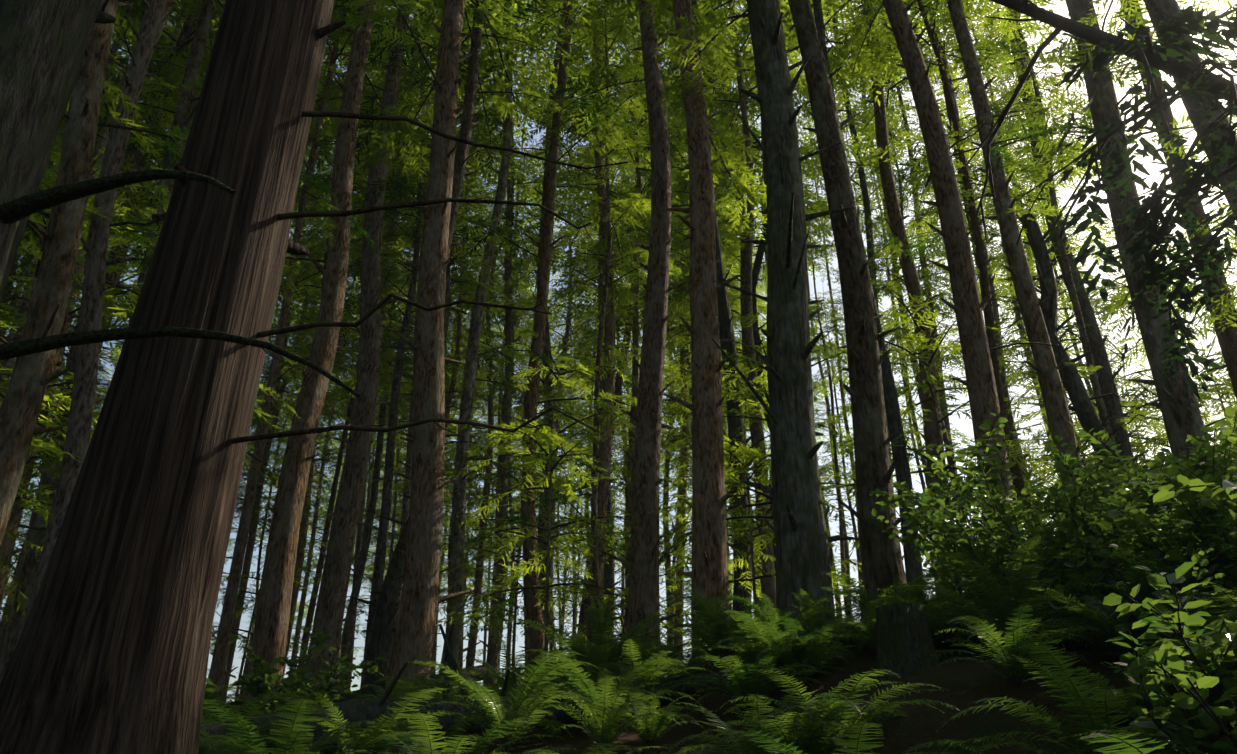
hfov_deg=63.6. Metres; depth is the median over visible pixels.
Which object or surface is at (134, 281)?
tree
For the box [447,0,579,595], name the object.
tree
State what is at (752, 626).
fern
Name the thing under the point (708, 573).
tree
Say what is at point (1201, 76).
tree
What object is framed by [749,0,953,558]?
tree
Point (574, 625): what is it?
sapling
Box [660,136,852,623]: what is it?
tree
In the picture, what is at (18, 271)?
tree
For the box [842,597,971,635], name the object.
fern
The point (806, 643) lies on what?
fern
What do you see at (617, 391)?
leaning tree
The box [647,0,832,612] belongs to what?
tree
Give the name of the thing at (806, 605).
fern
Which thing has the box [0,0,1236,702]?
sky
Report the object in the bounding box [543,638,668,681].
fern
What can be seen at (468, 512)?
tree
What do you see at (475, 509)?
tree
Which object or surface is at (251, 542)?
tree
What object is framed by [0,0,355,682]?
tree
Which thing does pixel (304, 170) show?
tree
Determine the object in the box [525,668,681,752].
fern
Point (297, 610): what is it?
tree
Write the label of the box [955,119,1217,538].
tree
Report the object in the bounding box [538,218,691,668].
tree
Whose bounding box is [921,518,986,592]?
shrub
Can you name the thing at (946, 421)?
tree
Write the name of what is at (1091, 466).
shrub
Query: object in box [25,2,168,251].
tree
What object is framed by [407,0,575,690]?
tree
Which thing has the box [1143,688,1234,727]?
fern
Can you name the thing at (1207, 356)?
sapling
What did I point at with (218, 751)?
fern
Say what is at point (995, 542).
shrub
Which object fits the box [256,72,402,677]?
tree
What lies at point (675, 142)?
tree
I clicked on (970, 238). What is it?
tree
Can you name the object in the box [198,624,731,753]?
fallen log
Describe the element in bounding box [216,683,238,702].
fern
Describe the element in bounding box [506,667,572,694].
fern
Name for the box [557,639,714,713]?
fern
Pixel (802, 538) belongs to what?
tree
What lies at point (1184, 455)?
shrub
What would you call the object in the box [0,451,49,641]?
sapling
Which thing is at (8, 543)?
tree
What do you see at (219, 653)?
tree
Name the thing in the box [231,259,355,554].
tree
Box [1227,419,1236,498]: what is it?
shrub
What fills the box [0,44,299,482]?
tree
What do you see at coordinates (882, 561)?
tree
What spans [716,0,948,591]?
tree
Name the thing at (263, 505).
tree
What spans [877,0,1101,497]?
tree
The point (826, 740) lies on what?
fern
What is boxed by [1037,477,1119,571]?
shrub
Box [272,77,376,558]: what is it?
tree
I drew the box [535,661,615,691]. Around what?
fern
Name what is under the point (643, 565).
tree
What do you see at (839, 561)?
sapling
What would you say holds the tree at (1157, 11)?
on the terrain
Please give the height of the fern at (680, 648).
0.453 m
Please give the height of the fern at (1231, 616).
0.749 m
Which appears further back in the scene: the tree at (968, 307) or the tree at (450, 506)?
the tree at (450, 506)
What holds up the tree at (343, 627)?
on the terrain
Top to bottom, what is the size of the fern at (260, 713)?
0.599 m
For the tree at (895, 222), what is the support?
on the terrain
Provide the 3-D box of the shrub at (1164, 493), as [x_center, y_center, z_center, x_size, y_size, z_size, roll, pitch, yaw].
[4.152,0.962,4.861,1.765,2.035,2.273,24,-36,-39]
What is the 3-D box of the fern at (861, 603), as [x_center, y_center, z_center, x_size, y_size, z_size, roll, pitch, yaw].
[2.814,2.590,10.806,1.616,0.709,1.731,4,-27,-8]
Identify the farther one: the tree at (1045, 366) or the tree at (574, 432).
the tree at (574, 432)
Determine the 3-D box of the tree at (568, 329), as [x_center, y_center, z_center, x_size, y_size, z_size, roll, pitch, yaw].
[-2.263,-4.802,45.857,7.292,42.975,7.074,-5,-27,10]
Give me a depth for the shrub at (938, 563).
10.80 m
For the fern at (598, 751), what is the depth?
6.10 m
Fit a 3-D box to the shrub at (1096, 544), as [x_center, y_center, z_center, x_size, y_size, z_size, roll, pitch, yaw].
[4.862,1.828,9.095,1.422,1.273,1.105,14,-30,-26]
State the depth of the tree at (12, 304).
31.89 m
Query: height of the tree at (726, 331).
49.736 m
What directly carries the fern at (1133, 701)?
on the terrain
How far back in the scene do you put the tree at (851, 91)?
49.15 m
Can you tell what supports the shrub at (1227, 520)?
on the terrain
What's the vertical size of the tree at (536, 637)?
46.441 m
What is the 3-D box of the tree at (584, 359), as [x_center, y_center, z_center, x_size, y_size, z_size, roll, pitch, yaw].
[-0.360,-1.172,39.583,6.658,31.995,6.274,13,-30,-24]
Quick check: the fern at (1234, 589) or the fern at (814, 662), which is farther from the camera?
the fern at (814, 662)
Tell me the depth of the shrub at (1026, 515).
11.42 m
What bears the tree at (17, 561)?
on the terrain
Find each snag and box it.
[350,252,478,686]
[720,205,831,600]
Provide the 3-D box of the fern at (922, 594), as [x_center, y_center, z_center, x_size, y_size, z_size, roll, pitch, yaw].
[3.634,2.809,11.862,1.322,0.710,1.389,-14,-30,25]
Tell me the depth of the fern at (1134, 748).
3.45 m
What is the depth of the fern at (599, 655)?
9.98 m
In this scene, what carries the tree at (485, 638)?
on the terrain
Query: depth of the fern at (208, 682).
10.17 m
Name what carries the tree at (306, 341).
on the terrain
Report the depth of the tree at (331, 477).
68.79 m
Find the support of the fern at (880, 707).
on the terrain
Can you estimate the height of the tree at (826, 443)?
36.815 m
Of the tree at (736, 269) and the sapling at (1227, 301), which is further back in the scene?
the tree at (736, 269)
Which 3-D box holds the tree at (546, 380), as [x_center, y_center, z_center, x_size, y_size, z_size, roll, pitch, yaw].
[-1.979,-7.694,31.795,6.853,38.591,7.566,19,-33,-33]
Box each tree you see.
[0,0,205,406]
[0,0,213,639]
[0,0,214,626]
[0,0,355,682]
[0,0,359,397]
[0,0,381,546]
[0,0,627,753]
[0,2,221,653]
[0,15,163,367]
[0,31,157,571]
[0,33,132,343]
[0,56,156,620]
[0,124,64,316]
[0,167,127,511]
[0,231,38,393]
[1,4,221,622]
[1,171,55,481]
[2,0,383,393]
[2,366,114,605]
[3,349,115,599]
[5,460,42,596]
[8,213,85,301]
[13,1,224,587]
[13,194,136,559]
[14,0,183,649]
[22,7,178,377]
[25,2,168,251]
[39,2,184,190]
[61,1,224,430]
[96,0,219,239]
[118,180,300,345]
[206,0,431,705]
[207,2,380,703]
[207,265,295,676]
[211,265,298,638]
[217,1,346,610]
[223,8,409,700]
[224,13,374,574]
[230,381,332,667]
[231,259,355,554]
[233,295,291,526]
[238,0,429,700]
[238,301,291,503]
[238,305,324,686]
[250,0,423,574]
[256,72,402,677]
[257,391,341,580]
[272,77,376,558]
[275,67,330,322]
[284,70,404,676]
[289,421,343,659]
[291,14,486,692]
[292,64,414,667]
[293,3,438,597]
[297,431,355,650]
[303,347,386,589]
[304,0,490,691]
[304,0,535,691]
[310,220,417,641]
[310,279,405,655]
[312,41,458,692]
[312,303,400,679]
[320,96,428,631]
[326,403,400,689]
[328,0,608,546]
[340,10,520,656]
[343,0,476,696]
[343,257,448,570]
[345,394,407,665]
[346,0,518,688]
[356,288,454,665]
[366,417,406,579]
[367,178,500,673]
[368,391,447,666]
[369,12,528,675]
[369,20,528,590]
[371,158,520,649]
[374,245,476,576]
[382,0,687,677]
[406,0,614,688]
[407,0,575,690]
[435,346,490,673]
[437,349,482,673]
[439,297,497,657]
[441,0,568,688]
[441,266,514,609]
[441,361,508,603]
[443,132,567,649]
[444,5,680,648]
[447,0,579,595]
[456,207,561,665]
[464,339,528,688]
[465,319,516,663]
[482,187,575,678]
[487,328,567,678]
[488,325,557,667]
[493,0,672,650]
[494,3,625,680]
[513,0,689,645]
[517,207,624,658]
[522,27,691,633]
[527,0,727,664]
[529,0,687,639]
[535,186,632,624]
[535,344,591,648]
[536,233,621,632]
[539,90,640,610]
[545,0,794,655]
[553,0,710,654]
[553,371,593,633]
[554,13,679,575]
[563,6,721,650]
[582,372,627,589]
[584,255,672,632]
[588,0,755,569]
[590,48,689,674]
[596,0,860,647]
[600,0,800,619]
[612,14,752,662]
[615,159,688,644]
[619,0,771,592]
[624,0,837,615]
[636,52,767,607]
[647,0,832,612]
[660,159,739,652]
[660,290,690,625]
[662,14,767,602]
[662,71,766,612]
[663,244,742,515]
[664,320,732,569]
[665,50,767,517]
[668,0,869,524]
[669,353,726,556]
[675,259,750,618]
[687,207,770,610]
[690,241,769,514]
[700,0,907,612]
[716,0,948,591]
[722,87,829,600]
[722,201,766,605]
[731,89,841,457]
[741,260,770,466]
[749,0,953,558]
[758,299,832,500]
[780,0,1032,593]
[794,1,914,429]
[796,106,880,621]
[797,109,856,615]
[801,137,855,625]
[802,0,943,408]
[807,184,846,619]
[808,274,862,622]
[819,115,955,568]
[824,0,1006,526]
[825,0,1184,545]
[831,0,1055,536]
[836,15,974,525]
[844,0,1088,528]
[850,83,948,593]
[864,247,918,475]
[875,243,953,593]
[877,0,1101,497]
[905,0,1147,480]
[906,28,1020,438]
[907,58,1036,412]
[911,0,1092,478]
[922,0,1089,401]
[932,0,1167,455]
[960,0,1236,416]
[972,0,1236,252]
[972,198,1206,481]
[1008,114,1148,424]
[1060,0,1236,474]
[1097,0,1236,399]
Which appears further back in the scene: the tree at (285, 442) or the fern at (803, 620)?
the tree at (285, 442)
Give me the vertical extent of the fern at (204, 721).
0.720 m
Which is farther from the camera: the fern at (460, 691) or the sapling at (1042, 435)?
the sapling at (1042, 435)
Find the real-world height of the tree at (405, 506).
37.002 m
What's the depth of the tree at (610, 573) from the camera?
38.59 m
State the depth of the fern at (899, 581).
11.99 m
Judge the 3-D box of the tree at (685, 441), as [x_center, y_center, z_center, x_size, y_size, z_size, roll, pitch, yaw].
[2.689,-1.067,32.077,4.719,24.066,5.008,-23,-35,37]
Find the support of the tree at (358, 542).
on the terrain
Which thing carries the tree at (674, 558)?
on the terrain
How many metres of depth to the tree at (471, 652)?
40.48 m
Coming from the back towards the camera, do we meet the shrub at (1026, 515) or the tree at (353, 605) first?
the tree at (353, 605)
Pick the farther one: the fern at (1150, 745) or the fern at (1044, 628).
the fern at (1044, 628)
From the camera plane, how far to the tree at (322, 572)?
74.93 m
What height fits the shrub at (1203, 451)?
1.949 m
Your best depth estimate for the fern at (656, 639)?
10.95 m
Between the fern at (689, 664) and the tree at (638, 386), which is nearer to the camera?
the fern at (689, 664)
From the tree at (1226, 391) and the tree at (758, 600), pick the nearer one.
the tree at (1226, 391)
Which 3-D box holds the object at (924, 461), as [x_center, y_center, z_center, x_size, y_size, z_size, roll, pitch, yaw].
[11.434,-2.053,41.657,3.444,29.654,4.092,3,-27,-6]
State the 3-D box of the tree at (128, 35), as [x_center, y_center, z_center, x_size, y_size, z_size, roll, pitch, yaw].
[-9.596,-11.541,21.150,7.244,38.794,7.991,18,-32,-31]
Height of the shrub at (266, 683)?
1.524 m
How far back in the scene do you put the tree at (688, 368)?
44.24 m
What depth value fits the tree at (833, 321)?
36.10 m
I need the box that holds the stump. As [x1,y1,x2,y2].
[873,602,941,679]
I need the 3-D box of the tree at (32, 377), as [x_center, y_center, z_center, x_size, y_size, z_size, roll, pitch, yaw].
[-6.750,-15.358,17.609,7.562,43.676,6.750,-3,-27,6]
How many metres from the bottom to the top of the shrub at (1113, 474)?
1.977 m
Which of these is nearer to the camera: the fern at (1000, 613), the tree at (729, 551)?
the fern at (1000, 613)
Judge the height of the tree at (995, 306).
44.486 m
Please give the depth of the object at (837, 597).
40.30 m
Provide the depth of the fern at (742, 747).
6.56 m
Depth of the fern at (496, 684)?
10.79 m
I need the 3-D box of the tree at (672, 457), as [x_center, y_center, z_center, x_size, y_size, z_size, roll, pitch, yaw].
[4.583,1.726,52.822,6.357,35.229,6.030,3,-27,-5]
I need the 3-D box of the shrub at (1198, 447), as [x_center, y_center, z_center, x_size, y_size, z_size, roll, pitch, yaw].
[5.418,1.667,10.152,1.358,1.565,1.748,19,-33,-33]
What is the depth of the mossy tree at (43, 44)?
5.17 m
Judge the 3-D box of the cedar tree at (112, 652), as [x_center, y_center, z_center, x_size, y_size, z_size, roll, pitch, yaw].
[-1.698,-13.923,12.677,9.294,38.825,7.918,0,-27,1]
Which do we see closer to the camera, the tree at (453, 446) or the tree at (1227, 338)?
the tree at (1227, 338)
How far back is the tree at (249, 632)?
28.17 m
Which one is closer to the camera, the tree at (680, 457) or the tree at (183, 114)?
the tree at (183, 114)
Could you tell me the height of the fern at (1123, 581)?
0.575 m
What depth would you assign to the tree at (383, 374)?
32.81 m
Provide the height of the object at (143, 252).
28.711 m
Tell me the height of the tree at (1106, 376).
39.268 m
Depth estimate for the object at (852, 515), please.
45.62 m
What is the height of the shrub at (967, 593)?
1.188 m
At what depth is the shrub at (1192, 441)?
11.57 m
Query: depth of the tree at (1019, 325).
39.16 m
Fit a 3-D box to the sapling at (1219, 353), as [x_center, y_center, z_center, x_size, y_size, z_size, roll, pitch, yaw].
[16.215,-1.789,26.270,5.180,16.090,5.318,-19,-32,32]
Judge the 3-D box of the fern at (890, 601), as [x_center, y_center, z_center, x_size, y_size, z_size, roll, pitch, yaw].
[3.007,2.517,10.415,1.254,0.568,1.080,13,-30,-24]
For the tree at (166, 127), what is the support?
on the terrain
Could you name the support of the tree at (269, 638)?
on the terrain
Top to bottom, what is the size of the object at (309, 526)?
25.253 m
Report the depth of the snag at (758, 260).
30.90 m
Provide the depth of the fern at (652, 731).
7.67 m
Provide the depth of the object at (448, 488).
37.97 m
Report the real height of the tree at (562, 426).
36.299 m
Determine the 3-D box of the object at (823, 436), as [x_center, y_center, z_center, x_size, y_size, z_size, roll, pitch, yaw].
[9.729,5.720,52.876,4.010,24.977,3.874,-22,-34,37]
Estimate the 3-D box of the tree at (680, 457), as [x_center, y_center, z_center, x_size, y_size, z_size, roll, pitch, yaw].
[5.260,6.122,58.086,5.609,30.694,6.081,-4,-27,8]
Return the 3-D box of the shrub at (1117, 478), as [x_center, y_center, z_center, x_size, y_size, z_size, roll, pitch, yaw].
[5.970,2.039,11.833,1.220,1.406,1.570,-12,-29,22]
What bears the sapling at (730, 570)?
on the terrain
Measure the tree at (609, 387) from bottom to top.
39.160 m
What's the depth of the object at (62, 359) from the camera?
39.09 m
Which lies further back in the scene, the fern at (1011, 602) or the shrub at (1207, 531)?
the fern at (1011, 602)
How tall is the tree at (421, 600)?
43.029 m
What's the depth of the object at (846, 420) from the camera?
40.05 m
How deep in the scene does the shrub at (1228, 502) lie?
7.72 m
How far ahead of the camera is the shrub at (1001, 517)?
9.84 m
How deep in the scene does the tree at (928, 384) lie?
19.93 m
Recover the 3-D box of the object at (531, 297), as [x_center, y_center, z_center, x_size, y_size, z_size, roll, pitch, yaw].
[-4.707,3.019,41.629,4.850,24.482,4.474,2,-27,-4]
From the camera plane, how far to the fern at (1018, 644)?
7.36 m
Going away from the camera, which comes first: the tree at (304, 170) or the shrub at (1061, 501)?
the shrub at (1061, 501)
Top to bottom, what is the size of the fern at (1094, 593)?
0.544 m
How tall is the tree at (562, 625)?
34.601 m
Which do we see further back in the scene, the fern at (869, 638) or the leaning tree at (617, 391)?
the leaning tree at (617, 391)
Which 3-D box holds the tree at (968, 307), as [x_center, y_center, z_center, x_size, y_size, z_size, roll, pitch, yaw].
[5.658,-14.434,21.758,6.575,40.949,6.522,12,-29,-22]
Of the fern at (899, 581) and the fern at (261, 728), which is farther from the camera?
the fern at (899, 581)
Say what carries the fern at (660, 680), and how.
on the fallen log at (361, 709)
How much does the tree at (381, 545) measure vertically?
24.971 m
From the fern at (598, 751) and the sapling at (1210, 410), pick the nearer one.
the fern at (598, 751)
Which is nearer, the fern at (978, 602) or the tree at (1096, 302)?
the fern at (978, 602)
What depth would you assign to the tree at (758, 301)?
49.02 m
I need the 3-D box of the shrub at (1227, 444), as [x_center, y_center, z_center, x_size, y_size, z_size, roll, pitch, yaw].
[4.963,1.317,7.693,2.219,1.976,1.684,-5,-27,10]
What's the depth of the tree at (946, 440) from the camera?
33.89 m
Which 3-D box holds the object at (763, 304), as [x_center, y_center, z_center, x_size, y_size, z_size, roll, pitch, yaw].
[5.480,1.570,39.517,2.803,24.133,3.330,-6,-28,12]
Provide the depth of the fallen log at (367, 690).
13.35 m
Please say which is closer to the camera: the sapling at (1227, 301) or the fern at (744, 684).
the fern at (744, 684)
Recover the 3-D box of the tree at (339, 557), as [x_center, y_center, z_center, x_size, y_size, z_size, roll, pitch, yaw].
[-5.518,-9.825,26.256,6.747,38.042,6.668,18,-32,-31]
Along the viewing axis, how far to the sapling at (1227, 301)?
15.83 m
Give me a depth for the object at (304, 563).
57.31 m
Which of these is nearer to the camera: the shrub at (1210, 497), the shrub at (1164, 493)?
the shrub at (1164, 493)
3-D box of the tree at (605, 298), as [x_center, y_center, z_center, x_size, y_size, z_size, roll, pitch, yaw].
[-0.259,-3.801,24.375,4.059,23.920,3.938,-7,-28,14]
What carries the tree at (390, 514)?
on the terrain
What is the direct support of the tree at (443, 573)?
on the terrain
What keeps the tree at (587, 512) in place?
on the terrain
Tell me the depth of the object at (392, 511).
49.73 m
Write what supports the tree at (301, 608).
on the terrain
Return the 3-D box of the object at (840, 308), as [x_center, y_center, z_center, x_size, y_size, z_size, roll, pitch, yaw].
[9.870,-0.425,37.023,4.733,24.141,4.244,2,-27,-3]
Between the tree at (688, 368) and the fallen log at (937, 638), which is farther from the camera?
the tree at (688, 368)
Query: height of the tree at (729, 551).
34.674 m
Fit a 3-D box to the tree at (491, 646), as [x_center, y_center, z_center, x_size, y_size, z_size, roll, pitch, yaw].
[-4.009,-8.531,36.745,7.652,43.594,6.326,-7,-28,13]
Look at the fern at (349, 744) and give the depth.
7.22 m
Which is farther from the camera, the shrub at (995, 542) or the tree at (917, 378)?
the tree at (917, 378)
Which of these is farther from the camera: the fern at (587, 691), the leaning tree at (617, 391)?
the leaning tree at (617, 391)
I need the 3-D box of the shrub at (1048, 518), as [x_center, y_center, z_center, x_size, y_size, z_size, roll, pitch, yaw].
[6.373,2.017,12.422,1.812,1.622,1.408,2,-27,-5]
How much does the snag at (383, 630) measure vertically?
12.534 m
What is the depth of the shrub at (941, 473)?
12.47 m
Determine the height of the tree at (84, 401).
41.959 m
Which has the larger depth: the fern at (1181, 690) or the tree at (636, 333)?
the tree at (636, 333)
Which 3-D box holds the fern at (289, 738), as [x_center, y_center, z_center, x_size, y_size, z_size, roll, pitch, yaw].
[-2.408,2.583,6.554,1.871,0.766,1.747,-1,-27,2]
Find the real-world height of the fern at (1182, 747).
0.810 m
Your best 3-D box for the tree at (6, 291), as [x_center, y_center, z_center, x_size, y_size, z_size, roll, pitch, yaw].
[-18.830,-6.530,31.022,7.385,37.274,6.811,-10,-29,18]
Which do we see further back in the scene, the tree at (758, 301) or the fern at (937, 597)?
the tree at (758, 301)
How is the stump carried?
on the terrain
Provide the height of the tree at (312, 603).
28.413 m
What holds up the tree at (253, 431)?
on the terrain
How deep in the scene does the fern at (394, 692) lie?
10.15 m
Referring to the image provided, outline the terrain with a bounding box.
[324,629,1234,753]
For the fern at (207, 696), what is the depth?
13.53 m
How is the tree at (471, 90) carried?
on the terrain
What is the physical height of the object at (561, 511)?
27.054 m
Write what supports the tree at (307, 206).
on the terrain
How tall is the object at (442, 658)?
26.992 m
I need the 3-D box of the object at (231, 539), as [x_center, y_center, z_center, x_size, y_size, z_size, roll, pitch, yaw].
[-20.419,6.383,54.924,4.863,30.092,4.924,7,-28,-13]
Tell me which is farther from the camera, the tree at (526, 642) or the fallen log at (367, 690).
the tree at (526, 642)
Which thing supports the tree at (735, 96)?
on the terrain
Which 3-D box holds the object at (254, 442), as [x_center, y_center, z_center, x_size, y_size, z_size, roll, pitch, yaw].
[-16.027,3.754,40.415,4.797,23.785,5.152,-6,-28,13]
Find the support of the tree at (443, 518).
on the terrain
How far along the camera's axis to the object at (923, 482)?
43.58 m
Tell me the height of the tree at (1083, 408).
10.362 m
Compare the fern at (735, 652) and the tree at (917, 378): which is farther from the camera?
the tree at (917, 378)
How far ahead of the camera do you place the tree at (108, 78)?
21.76 m
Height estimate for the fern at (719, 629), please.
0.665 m
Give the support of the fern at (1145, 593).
on the terrain
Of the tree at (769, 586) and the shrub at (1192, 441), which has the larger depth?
the tree at (769, 586)
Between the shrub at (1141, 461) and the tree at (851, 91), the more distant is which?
the tree at (851, 91)
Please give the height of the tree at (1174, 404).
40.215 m
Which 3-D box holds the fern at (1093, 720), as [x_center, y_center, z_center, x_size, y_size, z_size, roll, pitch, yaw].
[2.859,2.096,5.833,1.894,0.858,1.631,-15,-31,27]
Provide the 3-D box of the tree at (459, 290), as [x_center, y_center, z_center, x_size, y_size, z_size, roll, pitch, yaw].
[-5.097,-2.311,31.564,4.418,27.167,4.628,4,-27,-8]
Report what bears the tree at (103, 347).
on the terrain
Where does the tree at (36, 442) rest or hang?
on the terrain
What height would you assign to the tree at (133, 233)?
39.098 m
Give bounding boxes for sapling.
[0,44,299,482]
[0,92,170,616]
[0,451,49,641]
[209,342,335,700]
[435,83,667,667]
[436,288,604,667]
[511,255,626,650]
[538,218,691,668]
[615,364,761,622]
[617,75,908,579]
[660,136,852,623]
[728,467,863,607]
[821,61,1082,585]
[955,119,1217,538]
[1005,226,1168,515]
[1056,136,1222,474]
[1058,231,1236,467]
[1127,139,1233,466]
[1142,94,1236,426]
[1159,128,1236,355]
[1201,54,1236,427]
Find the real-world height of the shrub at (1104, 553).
1.675 m
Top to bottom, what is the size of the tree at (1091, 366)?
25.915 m
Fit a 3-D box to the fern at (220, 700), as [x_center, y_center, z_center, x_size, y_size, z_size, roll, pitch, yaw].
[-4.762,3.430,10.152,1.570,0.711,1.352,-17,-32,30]
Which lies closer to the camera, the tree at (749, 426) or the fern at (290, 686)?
the fern at (290, 686)
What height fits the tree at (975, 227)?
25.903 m
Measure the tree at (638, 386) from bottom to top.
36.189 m
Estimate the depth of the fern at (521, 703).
7.66 m
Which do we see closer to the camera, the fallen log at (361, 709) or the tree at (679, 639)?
the fallen log at (361, 709)
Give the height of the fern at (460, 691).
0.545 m
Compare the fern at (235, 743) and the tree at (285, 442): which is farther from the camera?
the tree at (285, 442)
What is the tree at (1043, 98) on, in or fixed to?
on the terrain
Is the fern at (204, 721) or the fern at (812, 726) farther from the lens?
the fern at (204, 721)
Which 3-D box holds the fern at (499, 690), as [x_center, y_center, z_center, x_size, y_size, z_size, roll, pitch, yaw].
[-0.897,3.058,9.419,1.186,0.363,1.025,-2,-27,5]
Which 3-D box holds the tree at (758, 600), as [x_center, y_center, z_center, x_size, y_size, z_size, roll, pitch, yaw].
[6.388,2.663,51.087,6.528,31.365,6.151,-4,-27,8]
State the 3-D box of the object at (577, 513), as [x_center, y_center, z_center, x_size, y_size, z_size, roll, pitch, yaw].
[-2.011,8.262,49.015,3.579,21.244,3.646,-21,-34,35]
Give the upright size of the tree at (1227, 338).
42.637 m
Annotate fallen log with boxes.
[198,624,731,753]
[203,625,488,721]
[687,605,1082,671]
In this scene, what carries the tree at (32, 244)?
on the terrain
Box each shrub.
[228,627,386,713]
[862,424,1045,608]
[893,476,1089,646]
[898,413,1221,649]
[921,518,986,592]
[957,483,1065,569]
[962,564,1086,607]
[989,490,1142,584]
[1012,428,1182,591]
[1022,468,1149,647]
[1029,435,1236,537]
[1036,444,1218,588]
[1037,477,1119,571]
[1041,469,1148,528]
[1058,495,1212,602]
[1067,435,1236,520]
[1077,452,1233,493]
[1088,473,1140,528]
[1098,406,1236,667]
[1099,548,1236,694]
[1103,472,1236,594]
[1103,561,1236,753]
[1109,452,1236,625]
[1137,456,1172,483]
[1147,478,1236,571]
[1148,426,1236,484]
[1153,474,1236,502]
[1157,516,1236,559]
[1161,409,1236,499]
[1200,487,1236,634]
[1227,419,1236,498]
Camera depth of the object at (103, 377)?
51.18 m
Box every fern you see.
[198,698,396,753]
[198,737,249,753]
[199,704,314,753]
[199,735,301,753]
[201,698,266,724]
[202,681,218,721]
[203,678,243,706]
[203,697,243,718]
[205,686,333,716]
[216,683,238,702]
[227,660,347,700]
[229,687,472,753]
[338,680,428,697]
[358,713,563,753]
[373,672,479,699]
[388,661,475,697]
[402,650,600,752]
[449,681,480,700]
[452,640,561,699]
[456,681,508,700]
[469,675,574,701]
[504,607,678,681]
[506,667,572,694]
[512,743,665,753]
[521,652,701,724]
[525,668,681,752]
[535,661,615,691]
[542,633,666,690]
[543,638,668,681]
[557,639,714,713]
[583,653,704,684]
[592,691,705,749]
[620,640,708,679]
[621,626,703,672]
[641,641,713,677]
[654,593,784,662]
[663,588,797,658]
[667,687,855,753]
[678,651,835,711]
[697,591,860,649]
[704,610,846,680]
[709,611,763,658]
[715,669,965,753]
[715,675,901,753]
[719,722,983,753]
[723,617,859,683]
[730,621,853,682]
[734,707,873,753]
[782,590,865,646]
[807,569,978,634]
[818,600,948,650]
[837,569,944,621]
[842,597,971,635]
[843,579,955,638]
[878,536,1100,646]
[889,571,963,613]
[919,603,1109,688]
[924,590,978,614]
[929,592,980,638]
[936,644,1198,753]
[957,568,1061,614]
[959,593,1043,636]
[1002,594,1069,635]
[1014,558,1228,653]
[1022,653,1231,722]
[1025,587,1191,663]
[1046,571,1174,649]
[1067,727,1236,753]
[1070,735,1174,753]
[1074,566,1236,656]
[1080,732,1167,753]
[1082,556,1172,604]
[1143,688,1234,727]
[1171,585,1236,686]
[1199,588,1236,595]
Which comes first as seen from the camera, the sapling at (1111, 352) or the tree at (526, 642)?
the sapling at (1111, 352)
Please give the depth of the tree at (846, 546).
49.21 m
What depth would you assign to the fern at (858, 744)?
5.50 m
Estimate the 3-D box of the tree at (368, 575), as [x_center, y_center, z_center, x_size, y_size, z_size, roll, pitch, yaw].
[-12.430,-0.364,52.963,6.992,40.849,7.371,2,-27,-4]
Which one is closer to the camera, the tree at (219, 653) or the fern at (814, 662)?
the fern at (814, 662)
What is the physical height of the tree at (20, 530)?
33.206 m
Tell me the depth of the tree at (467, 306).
44.23 m
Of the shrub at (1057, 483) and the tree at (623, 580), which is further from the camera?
the tree at (623, 580)
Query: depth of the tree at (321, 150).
26.05 m
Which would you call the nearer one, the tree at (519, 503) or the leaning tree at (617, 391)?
the leaning tree at (617, 391)

